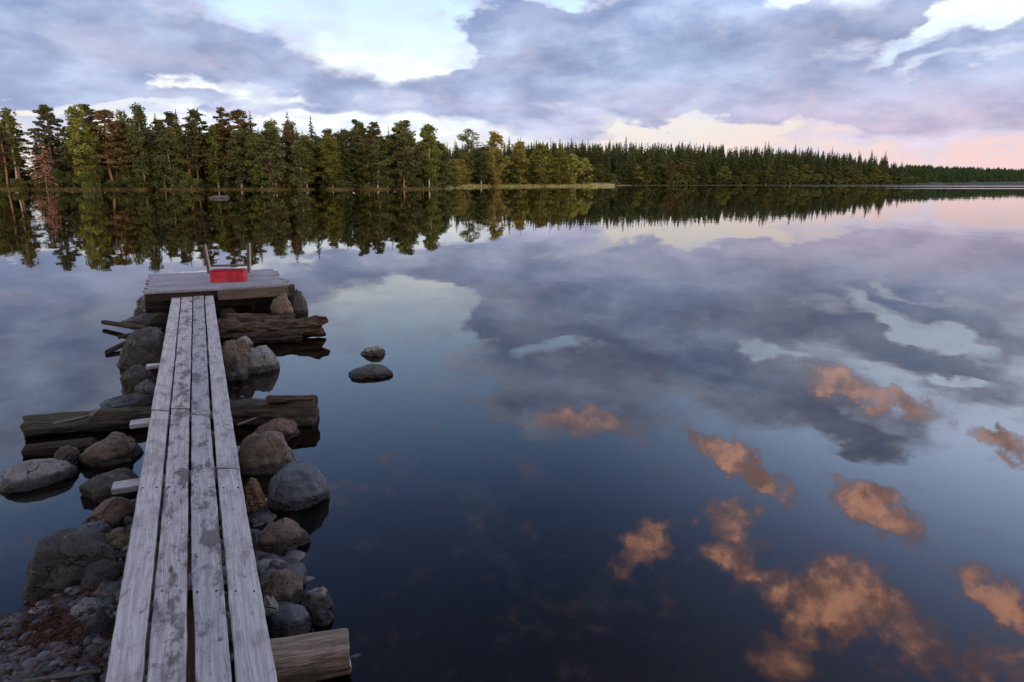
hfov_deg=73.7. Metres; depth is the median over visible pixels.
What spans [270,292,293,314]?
rock
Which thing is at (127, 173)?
pine tree
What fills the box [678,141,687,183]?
spruce tree
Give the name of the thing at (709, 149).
spruce tree
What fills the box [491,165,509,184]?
bush
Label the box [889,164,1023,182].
distant forest
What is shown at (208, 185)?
bush
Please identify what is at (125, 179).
bush
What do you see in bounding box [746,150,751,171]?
spruce tree
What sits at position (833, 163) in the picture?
spruce tree
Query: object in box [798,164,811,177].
birch tree
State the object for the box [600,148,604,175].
spruce tree
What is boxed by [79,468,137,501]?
rock
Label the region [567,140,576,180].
spruce tree
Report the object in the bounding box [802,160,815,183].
spruce tree
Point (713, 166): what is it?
spruce tree
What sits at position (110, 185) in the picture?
bush
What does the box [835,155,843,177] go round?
spruce tree
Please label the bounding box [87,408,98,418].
stick
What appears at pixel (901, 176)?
bush
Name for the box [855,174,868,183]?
bush
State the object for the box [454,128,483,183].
pine tree
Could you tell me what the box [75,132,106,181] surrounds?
birch tree
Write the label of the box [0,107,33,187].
pine tree
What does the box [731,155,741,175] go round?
spruce tree
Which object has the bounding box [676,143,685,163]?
spruce tree
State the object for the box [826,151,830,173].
spruce tree
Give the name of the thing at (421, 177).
birch tree
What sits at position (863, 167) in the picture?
spruce tree
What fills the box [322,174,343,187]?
bush
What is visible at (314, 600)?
rock
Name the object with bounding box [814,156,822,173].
spruce tree
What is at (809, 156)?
spruce tree
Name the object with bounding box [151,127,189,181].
birch tree
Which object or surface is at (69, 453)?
rock
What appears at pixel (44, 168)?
dead spruce
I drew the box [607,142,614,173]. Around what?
spruce tree
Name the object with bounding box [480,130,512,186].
birch tree
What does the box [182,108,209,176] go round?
pine tree
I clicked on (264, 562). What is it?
rock
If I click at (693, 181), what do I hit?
bush
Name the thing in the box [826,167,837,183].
birch tree
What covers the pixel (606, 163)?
spruce tree
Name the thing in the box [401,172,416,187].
bush
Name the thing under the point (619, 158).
spruce tree
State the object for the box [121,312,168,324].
rock
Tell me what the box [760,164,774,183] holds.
birch tree
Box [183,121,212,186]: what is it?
pine tree
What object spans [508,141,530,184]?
birch tree
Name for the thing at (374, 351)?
rock
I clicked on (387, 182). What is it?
bush
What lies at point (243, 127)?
pine tree
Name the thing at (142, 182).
bush
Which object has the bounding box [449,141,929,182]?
forest
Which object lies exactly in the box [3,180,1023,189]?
shore
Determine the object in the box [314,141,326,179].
birch tree
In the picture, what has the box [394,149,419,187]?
pine tree
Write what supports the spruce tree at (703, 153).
on the shore
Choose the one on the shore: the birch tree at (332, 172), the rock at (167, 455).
the birch tree at (332, 172)
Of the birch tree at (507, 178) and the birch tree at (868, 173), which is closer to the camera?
the birch tree at (507, 178)
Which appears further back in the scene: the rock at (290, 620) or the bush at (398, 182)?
the bush at (398, 182)
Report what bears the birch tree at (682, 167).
on the shore
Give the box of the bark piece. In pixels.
[265,395,313,403]
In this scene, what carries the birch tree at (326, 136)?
on the shore
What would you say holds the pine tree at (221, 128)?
on the shore
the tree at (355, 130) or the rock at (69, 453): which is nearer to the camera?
the rock at (69, 453)
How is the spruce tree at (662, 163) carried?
on the shore
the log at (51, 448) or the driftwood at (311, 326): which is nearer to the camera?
the log at (51, 448)
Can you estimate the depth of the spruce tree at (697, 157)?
437.83 m
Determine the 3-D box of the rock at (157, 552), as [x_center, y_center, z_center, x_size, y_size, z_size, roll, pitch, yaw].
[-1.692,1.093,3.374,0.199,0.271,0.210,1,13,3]
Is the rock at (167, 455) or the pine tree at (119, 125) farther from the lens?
the pine tree at (119, 125)
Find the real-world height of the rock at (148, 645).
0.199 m
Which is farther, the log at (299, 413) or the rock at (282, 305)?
the rock at (282, 305)
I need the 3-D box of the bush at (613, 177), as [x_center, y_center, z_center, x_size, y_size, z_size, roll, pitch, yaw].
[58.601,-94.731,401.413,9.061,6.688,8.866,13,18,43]
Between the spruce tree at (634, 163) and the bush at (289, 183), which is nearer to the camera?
the bush at (289, 183)
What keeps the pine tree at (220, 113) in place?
on the shore
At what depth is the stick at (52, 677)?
2.44 m
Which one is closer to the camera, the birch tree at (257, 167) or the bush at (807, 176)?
the birch tree at (257, 167)
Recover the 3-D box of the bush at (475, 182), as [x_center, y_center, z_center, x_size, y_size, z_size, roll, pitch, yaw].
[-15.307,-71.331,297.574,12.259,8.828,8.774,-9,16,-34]
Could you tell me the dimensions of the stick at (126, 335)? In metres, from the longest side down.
0.491 x 0.064 x 0.059 m
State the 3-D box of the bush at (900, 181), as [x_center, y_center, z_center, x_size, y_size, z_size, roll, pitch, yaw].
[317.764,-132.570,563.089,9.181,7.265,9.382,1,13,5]
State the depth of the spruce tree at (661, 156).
423.63 m
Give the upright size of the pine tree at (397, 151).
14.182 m
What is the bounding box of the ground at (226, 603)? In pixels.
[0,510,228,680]
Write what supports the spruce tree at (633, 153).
on the shore
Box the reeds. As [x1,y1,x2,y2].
[458,183,614,186]
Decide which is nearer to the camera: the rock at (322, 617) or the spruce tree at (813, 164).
the rock at (322, 617)
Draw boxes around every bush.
[0,172,8,187]
[8,178,26,188]
[29,173,43,188]
[37,178,52,187]
[47,168,71,187]
[64,173,82,187]
[71,171,94,188]
[103,182,122,188]
[105,180,123,187]
[120,177,137,186]
[126,174,153,188]
[150,170,169,187]
[167,176,180,188]
[179,172,201,188]
[194,177,208,187]
[202,180,216,187]
[219,174,232,187]
[228,179,236,187]
[235,178,251,186]
[251,180,260,188]
[259,179,276,187]
[274,175,289,187]
[283,168,295,189]
[290,175,311,188]
[310,179,322,187]
[318,180,329,187]
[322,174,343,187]
[334,180,352,188]
[354,180,363,188]
[359,179,373,187]
[373,178,394,187]
[392,174,402,187]
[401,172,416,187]
[408,178,423,187]
[426,175,440,187]
[437,172,448,188]
[469,170,485,184]
[470,174,489,184]
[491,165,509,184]
[537,164,555,184]
[577,170,591,182]
[595,175,612,182]
[609,174,618,184]
[635,174,650,184]
[662,170,682,184]
[677,171,691,184]
[688,171,701,184]
[710,176,718,183]
[715,174,726,183]
[740,175,756,183]
[786,173,799,183]
[791,174,805,183]
[798,174,810,183]
[806,176,819,183]
[813,174,823,183]
[829,176,842,183]
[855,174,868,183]
[884,175,892,183]
[893,173,904,182]
[893,176,902,183]
[908,175,920,183]
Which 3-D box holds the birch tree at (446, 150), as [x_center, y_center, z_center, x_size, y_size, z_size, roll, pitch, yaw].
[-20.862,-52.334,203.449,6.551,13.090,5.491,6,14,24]
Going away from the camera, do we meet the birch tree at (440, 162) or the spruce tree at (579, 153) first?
the birch tree at (440, 162)
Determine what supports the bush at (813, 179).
on the shore
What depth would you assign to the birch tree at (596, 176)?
397.50 m
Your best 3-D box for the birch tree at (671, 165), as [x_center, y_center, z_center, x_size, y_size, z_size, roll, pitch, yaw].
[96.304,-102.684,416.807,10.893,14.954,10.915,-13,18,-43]
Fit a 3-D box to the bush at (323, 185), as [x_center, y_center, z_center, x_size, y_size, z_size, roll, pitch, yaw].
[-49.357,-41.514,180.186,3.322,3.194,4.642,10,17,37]
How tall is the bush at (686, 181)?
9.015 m
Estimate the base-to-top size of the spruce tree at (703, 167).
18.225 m
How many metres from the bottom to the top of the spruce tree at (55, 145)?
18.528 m
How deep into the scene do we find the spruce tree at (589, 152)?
407.79 m
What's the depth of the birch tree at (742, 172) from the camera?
437.59 m
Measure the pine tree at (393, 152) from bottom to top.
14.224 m
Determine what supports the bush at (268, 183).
on the shore
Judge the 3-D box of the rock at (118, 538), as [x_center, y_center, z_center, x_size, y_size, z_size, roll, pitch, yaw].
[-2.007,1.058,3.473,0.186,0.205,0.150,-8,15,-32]
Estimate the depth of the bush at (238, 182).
178.94 m
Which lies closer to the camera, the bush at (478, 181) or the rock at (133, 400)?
the rock at (133, 400)
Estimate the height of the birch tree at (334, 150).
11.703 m
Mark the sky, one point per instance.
(935, 83)
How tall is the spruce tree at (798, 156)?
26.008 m
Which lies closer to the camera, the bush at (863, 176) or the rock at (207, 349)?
the rock at (207, 349)
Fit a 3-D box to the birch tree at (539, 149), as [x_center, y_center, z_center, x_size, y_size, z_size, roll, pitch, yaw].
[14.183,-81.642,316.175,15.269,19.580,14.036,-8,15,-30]
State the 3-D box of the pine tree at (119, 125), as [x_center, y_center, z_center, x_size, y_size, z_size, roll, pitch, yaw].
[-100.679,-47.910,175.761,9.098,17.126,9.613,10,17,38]
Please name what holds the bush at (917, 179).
on the shore
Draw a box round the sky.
[0,0,1023,173]
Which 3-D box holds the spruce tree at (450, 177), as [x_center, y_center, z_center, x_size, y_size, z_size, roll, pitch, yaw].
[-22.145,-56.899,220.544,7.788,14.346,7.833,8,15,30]
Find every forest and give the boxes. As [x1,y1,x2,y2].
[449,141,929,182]
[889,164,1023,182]
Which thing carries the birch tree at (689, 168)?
on the shore
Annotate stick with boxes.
[22,669,101,681]
[52,415,86,424]
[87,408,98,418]
[101,320,147,329]
[104,341,124,353]
[117,327,162,338]
[237,417,255,425]
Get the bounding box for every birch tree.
[63,104,100,186]
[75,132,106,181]
[92,129,108,181]
[99,123,126,180]
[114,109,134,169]
[124,101,159,179]
[138,128,151,180]
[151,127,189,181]
[151,129,190,187]
[169,126,196,183]
[198,134,212,180]
[201,125,229,187]
[201,133,231,187]
[219,133,239,179]
[222,129,251,187]
[241,133,266,182]
[241,134,266,187]
[254,126,289,184]
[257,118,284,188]
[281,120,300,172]
[284,139,314,179]
[287,134,321,187]
[307,140,321,186]
[312,135,322,142]
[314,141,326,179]
[315,134,342,187]
[316,137,343,187]
[321,144,347,187]
[332,131,351,164]
[337,129,356,183]
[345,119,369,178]
[352,143,382,186]
[362,140,393,187]
[366,128,381,186]
[379,140,395,187]
[414,124,442,186]
[414,140,434,184]
[416,147,443,183]
[433,152,452,180]
[437,143,452,181]
[448,159,465,186]
[451,159,471,185]
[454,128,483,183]
[460,154,476,183]
[471,147,491,185]
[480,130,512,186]
[498,166,512,184]
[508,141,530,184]
[513,162,530,183]
[524,160,537,183]
[527,143,556,185]
[549,148,570,184]
[557,162,571,183]
[565,153,583,184]
[574,158,581,182]
[578,157,593,184]
[584,165,597,182]
[591,165,605,180]
[592,164,609,181]
[612,169,627,180]
[631,165,643,184]
[639,161,656,180]
[641,165,656,181]
[653,164,668,181]
[663,160,680,183]
[675,162,689,183]
[685,161,698,175]
[716,166,731,180]
[721,172,732,183]
[735,170,749,182]
[747,171,758,183]
[750,169,763,183]
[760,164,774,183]
[783,165,798,183]
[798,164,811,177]
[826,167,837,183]
[842,166,856,183]
[848,173,859,183]
[864,171,873,183]
[869,166,882,183]
[883,173,890,182]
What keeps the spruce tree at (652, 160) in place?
on the shore
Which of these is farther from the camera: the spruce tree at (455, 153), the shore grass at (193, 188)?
the spruce tree at (455, 153)
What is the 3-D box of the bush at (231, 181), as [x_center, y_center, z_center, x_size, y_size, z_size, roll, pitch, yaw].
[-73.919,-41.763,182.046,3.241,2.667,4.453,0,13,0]
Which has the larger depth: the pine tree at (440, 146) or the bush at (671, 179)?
the bush at (671, 179)
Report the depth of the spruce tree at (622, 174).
402.99 m
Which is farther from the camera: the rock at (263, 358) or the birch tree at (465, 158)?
the birch tree at (465, 158)
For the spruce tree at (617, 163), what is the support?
on the shore
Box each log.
[20,406,151,438]
[21,437,95,456]
[229,395,318,425]
[270,628,351,681]
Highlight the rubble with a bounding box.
[54,386,360,657]
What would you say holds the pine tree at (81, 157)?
on the shore
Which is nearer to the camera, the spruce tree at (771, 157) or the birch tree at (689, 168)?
the birch tree at (689, 168)
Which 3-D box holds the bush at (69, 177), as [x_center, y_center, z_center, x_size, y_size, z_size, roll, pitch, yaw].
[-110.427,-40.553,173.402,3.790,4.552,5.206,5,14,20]
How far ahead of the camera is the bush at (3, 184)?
177.03 m
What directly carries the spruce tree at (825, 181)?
on the shore
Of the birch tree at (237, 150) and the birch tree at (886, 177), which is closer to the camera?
the birch tree at (237, 150)
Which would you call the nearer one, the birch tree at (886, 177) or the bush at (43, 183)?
the bush at (43, 183)
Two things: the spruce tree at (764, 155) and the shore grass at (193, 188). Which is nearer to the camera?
the shore grass at (193, 188)
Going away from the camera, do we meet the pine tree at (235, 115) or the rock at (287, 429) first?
the rock at (287, 429)
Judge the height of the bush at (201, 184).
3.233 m
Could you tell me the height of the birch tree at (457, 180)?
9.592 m
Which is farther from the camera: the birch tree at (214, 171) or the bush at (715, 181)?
the bush at (715, 181)
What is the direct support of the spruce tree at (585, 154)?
on the shore
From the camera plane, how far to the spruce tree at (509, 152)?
307.67 m
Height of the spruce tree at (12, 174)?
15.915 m
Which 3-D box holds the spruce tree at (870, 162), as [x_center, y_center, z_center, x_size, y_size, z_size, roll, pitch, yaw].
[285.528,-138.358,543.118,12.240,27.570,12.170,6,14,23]
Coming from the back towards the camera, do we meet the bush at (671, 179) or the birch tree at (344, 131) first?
the bush at (671, 179)
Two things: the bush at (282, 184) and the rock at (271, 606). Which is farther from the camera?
the bush at (282, 184)
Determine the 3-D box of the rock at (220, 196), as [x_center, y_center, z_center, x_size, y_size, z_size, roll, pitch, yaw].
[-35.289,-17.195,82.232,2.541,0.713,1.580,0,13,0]
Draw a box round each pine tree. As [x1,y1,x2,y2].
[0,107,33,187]
[0,118,33,177]
[0,126,22,187]
[0,151,14,172]
[23,104,72,186]
[54,122,80,187]
[61,133,98,187]
[64,104,104,159]
[87,109,128,180]
[99,121,135,187]
[109,126,145,185]
[118,126,146,176]
[146,119,171,186]
[156,111,192,167]
[170,135,209,187]
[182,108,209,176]
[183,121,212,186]
[201,123,231,186]
[213,107,231,186]
[220,109,257,186]
[225,125,252,186]
[253,130,287,187]
[278,137,295,172]
[320,128,335,139]
[345,128,372,167]
[362,121,392,186]
[383,120,421,181]
[383,135,396,186]
[391,134,417,187]
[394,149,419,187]
[406,139,427,186]
[428,137,448,167]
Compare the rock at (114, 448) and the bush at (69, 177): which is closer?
the rock at (114, 448)
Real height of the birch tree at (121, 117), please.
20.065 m
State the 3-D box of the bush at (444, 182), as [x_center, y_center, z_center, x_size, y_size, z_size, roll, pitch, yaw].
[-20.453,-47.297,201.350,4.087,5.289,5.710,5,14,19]
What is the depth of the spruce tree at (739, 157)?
446.59 m
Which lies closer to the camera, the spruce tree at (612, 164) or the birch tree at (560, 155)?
the birch tree at (560, 155)
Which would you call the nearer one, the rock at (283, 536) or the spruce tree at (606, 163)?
the rock at (283, 536)
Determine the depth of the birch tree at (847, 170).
491.10 m
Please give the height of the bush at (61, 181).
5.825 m
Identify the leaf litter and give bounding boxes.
[0,552,125,681]
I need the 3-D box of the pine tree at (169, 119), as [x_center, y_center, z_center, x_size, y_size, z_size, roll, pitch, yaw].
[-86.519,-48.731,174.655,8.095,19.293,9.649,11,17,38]
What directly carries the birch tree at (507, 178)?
on the shore
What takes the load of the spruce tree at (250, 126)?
on the shore
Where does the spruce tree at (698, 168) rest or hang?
on the shore
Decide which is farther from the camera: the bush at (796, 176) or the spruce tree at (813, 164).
the spruce tree at (813, 164)
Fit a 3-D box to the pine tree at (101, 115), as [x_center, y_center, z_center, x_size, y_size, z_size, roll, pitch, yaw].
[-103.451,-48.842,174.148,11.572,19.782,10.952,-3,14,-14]
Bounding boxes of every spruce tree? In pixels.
[6,153,32,183]
[26,133,39,180]
[27,132,46,180]
[45,125,68,181]
[58,127,73,185]
[100,129,117,185]
[175,109,195,180]
[246,111,265,184]
[276,112,310,185]
[307,116,324,184]
[333,128,360,185]
[444,144,455,184]
[450,141,463,177]
[503,140,516,183]
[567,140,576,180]
[574,147,582,181]
[581,144,589,164]
[587,142,594,163]
[587,146,592,164]
[591,148,600,173]
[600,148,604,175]
[604,146,607,172]
[605,143,613,170]
[606,146,610,173]
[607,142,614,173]
[612,144,620,172]
[614,150,618,176]
[617,160,628,184]
[618,143,625,175]
[622,138,628,161]
[623,151,632,175]
[623,160,637,184]
[626,143,637,172]
[627,159,638,183]
[641,146,646,165]
[648,144,655,174]
[653,148,660,173]
[656,150,663,163]
[659,157,668,183]
[666,147,668,167]
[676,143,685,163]
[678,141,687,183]
[686,142,693,160]
[686,147,694,166]
[692,162,704,183]
[694,148,701,173]
[695,156,710,183]
[700,143,705,165]
[702,152,711,176]
[704,149,712,176]
[707,143,711,162]
[709,156,718,183]
[712,147,719,172]
[714,148,720,175]
[723,154,731,174]
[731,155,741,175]
[732,148,744,172]
[737,151,746,183]
[743,151,751,183]
[746,147,753,168]
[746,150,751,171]
[752,151,760,183]
[761,141,765,167]
[761,142,770,162]
[765,162,778,183]
[768,148,772,169]
[774,149,781,177]
[774,159,779,183]
[777,152,782,183]
[781,151,788,169]
[782,153,789,176]
[790,144,797,164]
[793,148,800,169]
[797,155,806,183]
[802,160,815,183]
[804,145,809,163]
[805,148,814,175]
[812,153,815,174]
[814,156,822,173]
[820,166,828,183]
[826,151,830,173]
[830,152,835,173]
[831,153,841,183]
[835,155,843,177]
[838,155,848,178]
[857,154,863,174]
[861,161,868,183]
[866,152,873,171]
[876,165,887,183]
[881,155,886,183]
[897,163,906,180]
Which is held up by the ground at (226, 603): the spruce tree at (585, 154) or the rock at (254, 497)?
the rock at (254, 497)
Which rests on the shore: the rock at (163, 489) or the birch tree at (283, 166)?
the birch tree at (283, 166)
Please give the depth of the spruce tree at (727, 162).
442.49 m
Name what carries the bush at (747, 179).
on the shore
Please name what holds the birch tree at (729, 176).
on the shore
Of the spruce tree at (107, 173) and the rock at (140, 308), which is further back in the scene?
the spruce tree at (107, 173)
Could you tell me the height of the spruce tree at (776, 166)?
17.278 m
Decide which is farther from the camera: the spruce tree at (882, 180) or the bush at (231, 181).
the spruce tree at (882, 180)
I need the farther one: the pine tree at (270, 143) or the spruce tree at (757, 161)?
the spruce tree at (757, 161)
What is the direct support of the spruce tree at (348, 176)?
on the shore
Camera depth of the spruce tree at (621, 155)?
415.99 m
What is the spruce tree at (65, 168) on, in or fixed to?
on the shore
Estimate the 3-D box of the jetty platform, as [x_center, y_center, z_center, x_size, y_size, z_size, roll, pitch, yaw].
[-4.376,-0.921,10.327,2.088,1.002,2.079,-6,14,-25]
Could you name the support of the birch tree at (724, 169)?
on the shore
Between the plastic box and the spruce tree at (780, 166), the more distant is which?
the spruce tree at (780, 166)
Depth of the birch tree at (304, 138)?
176.31 m
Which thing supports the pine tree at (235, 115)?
on the shore
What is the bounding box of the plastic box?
[209,268,247,282]
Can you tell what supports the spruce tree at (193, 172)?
on the shore
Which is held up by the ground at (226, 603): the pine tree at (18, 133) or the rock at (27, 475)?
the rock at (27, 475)
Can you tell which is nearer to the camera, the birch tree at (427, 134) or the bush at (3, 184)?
the bush at (3, 184)
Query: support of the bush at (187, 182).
on the shore
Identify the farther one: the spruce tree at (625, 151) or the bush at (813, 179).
the bush at (813, 179)
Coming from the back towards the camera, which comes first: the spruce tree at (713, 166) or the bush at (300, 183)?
the spruce tree at (713, 166)
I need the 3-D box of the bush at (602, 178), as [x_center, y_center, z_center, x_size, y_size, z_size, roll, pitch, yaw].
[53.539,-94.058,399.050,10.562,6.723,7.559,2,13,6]
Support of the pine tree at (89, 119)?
on the shore
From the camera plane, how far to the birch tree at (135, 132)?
172.26 m
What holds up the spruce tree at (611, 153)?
on the shore
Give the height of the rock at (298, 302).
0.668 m
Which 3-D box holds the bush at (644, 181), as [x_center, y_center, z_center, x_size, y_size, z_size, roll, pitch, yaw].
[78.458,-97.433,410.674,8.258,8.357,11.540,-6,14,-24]
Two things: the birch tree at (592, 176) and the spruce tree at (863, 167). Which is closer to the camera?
the birch tree at (592, 176)
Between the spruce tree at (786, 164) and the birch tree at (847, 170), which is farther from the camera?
the birch tree at (847, 170)
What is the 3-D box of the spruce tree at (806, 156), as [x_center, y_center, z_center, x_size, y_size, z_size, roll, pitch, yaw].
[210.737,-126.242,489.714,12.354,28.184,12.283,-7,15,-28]
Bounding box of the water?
[0,184,1023,681]
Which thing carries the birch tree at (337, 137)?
on the shore
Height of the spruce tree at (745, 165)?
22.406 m
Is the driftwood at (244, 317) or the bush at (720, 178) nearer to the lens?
the driftwood at (244, 317)
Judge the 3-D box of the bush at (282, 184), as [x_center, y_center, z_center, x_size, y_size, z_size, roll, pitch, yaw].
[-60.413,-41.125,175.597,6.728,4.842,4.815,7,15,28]
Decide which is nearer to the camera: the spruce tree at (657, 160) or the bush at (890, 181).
the spruce tree at (657, 160)
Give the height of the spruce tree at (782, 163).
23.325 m
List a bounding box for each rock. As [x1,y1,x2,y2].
[0,458,77,492]
[22,527,115,603]
[53,445,79,463]
[70,597,104,616]
[77,431,143,467]
[78,559,124,597]
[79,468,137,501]
[82,497,135,527]
[82,521,113,533]
[84,608,114,637]
[99,393,152,408]
[106,527,129,550]
[116,326,164,369]
[119,364,156,394]
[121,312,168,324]
[134,294,147,314]
[134,379,155,396]
[146,630,150,656]
[155,541,159,561]
[161,487,164,507]
[165,445,190,464]
[171,390,211,410]
[191,340,208,357]
[208,195,229,197]
[221,338,251,367]
[221,550,225,563]
[225,356,248,380]
[226,610,232,645]
[238,336,252,347]
[238,430,295,475]
[243,477,267,516]
[248,345,279,372]
[250,529,258,549]
[253,418,299,440]
[256,556,298,570]
[258,518,311,555]
[260,569,302,604]
[263,595,278,624]
[267,460,329,510]
[269,604,310,637]
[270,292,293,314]
[290,289,307,313]
[301,587,332,613]
[311,608,333,625]
[348,364,392,378]
[360,346,385,355]
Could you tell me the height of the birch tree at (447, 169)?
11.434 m
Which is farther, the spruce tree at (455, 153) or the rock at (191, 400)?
the spruce tree at (455, 153)
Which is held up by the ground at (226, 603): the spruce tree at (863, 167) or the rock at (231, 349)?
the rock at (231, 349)
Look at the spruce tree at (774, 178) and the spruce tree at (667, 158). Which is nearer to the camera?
the spruce tree at (667, 158)
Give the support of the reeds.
on the water
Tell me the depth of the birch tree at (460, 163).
273.46 m
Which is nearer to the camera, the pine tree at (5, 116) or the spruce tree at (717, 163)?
the pine tree at (5, 116)
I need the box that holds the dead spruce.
[28,136,64,188]
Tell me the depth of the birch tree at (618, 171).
404.32 m
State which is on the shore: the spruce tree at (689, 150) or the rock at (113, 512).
the spruce tree at (689, 150)
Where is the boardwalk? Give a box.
[105,295,276,681]
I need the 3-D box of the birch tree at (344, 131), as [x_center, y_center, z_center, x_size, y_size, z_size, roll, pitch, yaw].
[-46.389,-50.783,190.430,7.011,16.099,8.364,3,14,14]
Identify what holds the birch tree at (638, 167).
on the shore
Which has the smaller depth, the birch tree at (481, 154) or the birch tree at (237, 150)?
the birch tree at (237, 150)
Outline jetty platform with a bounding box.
[143,243,301,324]
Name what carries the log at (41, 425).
in the water
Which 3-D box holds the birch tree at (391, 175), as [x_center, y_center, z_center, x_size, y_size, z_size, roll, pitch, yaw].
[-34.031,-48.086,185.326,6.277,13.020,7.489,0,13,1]
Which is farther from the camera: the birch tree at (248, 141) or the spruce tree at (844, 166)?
the spruce tree at (844, 166)
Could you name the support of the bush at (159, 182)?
on the shore
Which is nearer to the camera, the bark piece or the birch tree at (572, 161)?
the bark piece
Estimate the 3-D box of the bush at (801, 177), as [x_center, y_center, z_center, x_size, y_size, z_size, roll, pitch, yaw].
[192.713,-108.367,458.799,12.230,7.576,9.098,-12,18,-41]
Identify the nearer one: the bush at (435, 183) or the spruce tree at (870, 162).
the bush at (435, 183)
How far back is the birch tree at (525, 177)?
313.06 m
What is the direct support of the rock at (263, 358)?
on the ground at (226, 603)
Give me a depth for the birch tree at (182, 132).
174.06 m
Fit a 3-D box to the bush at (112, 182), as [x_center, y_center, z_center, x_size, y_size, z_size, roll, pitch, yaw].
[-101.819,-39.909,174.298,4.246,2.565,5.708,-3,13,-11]
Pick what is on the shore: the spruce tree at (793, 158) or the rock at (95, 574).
the spruce tree at (793, 158)
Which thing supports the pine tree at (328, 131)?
on the shore
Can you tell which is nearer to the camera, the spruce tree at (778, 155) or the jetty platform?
the jetty platform
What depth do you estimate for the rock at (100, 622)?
2.68 m
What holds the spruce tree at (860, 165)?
on the shore
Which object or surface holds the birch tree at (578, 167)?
on the shore
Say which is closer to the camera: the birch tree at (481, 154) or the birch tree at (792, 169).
the birch tree at (481, 154)
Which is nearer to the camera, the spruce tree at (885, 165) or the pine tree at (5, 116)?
the pine tree at (5, 116)
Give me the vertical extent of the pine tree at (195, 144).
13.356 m
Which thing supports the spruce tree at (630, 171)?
on the shore
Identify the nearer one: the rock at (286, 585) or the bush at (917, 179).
the rock at (286, 585)
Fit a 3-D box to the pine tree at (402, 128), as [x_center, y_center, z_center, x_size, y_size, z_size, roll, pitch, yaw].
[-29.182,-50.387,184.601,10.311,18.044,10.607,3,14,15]
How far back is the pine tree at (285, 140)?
175.07 m
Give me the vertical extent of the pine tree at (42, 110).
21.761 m
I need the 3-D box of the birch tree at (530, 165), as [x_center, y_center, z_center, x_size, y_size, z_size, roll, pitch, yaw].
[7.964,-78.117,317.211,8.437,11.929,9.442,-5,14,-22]
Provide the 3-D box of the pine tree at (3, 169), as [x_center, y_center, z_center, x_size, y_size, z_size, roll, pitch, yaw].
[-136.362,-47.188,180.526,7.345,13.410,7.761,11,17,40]
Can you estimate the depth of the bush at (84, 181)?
168.74 m
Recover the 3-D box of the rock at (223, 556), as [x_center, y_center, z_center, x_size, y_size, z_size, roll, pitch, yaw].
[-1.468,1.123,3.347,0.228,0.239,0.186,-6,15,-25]
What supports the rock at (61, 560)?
on the ground at (226, 603)
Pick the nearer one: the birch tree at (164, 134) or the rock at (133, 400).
the rock at (133, 400)
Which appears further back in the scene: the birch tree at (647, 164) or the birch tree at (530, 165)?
the birch tree at (647, 164)
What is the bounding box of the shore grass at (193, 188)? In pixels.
[0,186,442,189]
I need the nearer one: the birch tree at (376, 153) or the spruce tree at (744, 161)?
the birch tree at (376, 153)
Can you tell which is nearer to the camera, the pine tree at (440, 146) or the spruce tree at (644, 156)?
the pine tree at (440, 146)
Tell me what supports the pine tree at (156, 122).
on the shore
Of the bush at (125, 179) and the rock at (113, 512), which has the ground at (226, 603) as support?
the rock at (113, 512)
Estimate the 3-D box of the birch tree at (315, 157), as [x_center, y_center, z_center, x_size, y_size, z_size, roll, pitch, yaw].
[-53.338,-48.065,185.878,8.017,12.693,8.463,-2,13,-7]
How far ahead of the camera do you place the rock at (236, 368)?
6.53 m
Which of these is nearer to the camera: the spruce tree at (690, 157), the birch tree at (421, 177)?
the birch tree at (421, 177)
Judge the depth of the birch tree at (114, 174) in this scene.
177.64 m
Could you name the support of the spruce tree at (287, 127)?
on the shore
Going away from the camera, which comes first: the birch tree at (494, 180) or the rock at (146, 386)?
the rock at (146, 386)
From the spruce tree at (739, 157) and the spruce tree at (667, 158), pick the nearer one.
the spruce tree at (667, 158)
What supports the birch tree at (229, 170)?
on the shore
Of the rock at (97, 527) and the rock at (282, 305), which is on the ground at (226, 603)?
the rock at (97, 527)
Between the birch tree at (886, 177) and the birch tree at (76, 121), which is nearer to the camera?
the birch tree at (76, 121)
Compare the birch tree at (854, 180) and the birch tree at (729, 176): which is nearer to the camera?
the birch tree at (729, 176)
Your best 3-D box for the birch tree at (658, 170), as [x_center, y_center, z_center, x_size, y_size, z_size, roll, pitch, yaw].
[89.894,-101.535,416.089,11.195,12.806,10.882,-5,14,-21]
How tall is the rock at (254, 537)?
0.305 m
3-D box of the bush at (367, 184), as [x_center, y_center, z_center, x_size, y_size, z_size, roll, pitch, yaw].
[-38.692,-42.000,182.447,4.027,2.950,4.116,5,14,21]
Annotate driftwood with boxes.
[218,315,327,340]
[227,313,295,321]
[230,331,303,343]
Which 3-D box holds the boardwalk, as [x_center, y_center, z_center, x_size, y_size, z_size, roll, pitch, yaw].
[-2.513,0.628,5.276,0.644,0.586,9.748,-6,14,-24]
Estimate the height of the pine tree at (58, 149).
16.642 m

